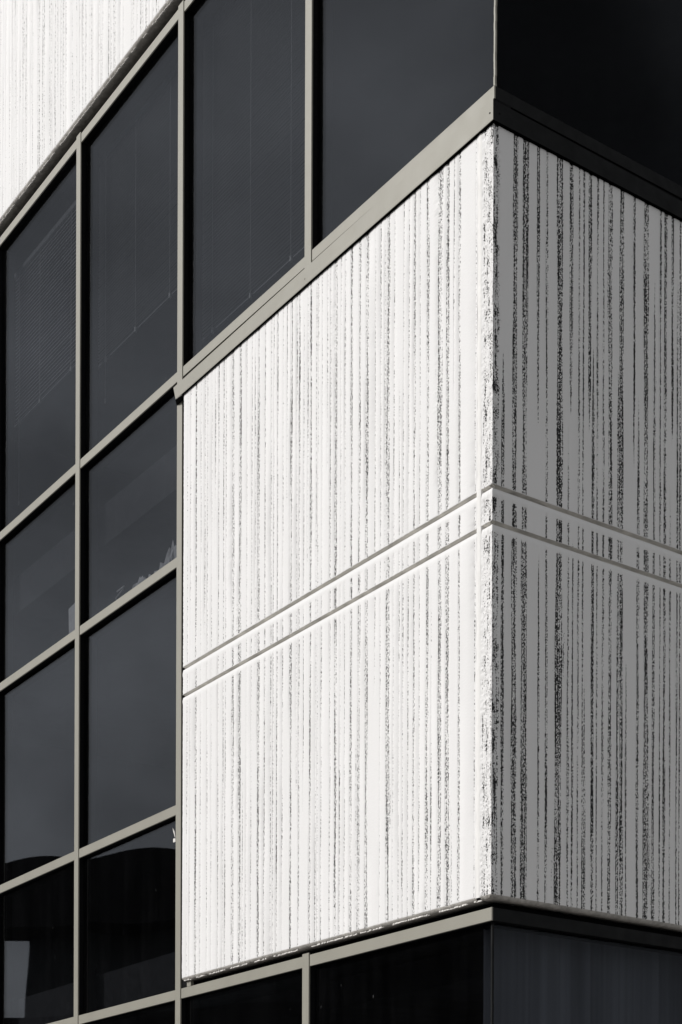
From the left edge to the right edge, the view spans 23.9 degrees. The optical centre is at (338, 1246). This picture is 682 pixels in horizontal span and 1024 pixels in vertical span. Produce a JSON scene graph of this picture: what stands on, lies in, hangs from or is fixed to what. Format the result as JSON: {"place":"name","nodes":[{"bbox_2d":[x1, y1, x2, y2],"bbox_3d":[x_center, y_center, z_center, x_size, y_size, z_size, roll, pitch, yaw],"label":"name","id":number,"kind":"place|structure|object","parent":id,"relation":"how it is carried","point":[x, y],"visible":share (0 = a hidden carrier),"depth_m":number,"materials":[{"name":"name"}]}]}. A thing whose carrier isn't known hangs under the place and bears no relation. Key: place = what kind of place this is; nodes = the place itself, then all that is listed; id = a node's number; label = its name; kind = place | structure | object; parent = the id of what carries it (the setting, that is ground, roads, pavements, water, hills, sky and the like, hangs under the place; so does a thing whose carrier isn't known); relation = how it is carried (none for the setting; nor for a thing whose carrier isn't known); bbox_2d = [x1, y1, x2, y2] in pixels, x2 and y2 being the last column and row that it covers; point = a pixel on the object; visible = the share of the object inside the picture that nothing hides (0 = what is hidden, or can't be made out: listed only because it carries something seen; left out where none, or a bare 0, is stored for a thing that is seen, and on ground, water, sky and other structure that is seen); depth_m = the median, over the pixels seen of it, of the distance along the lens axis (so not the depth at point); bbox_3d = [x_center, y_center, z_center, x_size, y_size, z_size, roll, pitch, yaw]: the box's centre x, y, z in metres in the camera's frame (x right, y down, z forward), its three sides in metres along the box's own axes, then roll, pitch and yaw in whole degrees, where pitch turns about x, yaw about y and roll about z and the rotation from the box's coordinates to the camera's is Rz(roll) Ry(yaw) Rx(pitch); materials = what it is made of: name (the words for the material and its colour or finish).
{"place":"outdoors","nodes":[
{"label":"outdoors","id":0,"kind":"place"},
{"bbox_2d":[69,603,74,633],"bbox_3d":[-1.977,-4.707,12.108,0.041,0.318,0.280,0,0,-35],"label":"paper sheet","id":1,"kind":"object","parent":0,"point":[71,618],"visible":0.21,"depth_m":12.15,"materials":[{"name":"white paper"}]},
{"bbox_2d":[115,585,124,599],"bbox_3d":[-1.556,-4.614,11.484,0.018,0.134,0.136,0,0,-32],"label":"wire clip","id":2,"kind":"object","parent":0,"point":[122,587],"visible":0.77,"depth_m":11.47,"materials":[{"name":"white metal"}]},
{"bbox_2d":[132,541,176,588],"bbox_3d":[-1.226,-4.656,11.038,0.092,0.222,0.760,0,0,-35],"label":"crumpled plastic sheet","id":3,"kind":"object","parent":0,"point":[171,554],"visible":0.24,"depth_m":10.91,"materials":[{"name":"white plastic"}]},
{"label":"ground","id":4,"kind":"structure","parent":0,"visible":0},
{"bbox_2d":[0,0,681,1023],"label":"office building","id":5,"kind":"structure","parent":4,"relation":"on","point":[360,694],"depth_m":9.41,"materials":[{"name":"grey concrete"}]},
{"bbox_2d":[14,200,75,505],"bbox_3d":[-2.249,-7.012,12.688,0.056,1.950,1.470,0,0,-35],"label":"venetian blind","id":6,"kind":"object","parent":5,"relation":"attached to","point":[69,213],"visible":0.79,"depth_m":12.81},
{"bbox_2d":[98,64,177,403],"bbox_3d":[-1.383,-7.139,11.444,0.056,1.870,1.480,0,0,-35],"label":"venetian blind","id":7,"kind":"object","parent":5,"relation":"attached to","point":[141,152],"visible":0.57,"depth_m":11.52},
{"bbox_2d":[202,0,304,342],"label":"venetian blind","id":8,"kind":"object","parent":5,"relation":"attached to","point":[232,29],"visible":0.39,"depth_m":10.28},
{"bbox_2d":[483,928,681,1023],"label":"curtain","id":9,"kind":"object","parent":5,"relation":"hanging from","point":[540,979],"visible":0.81,"depth_m":8.64,"materials":[{"name":"grey fabric"}]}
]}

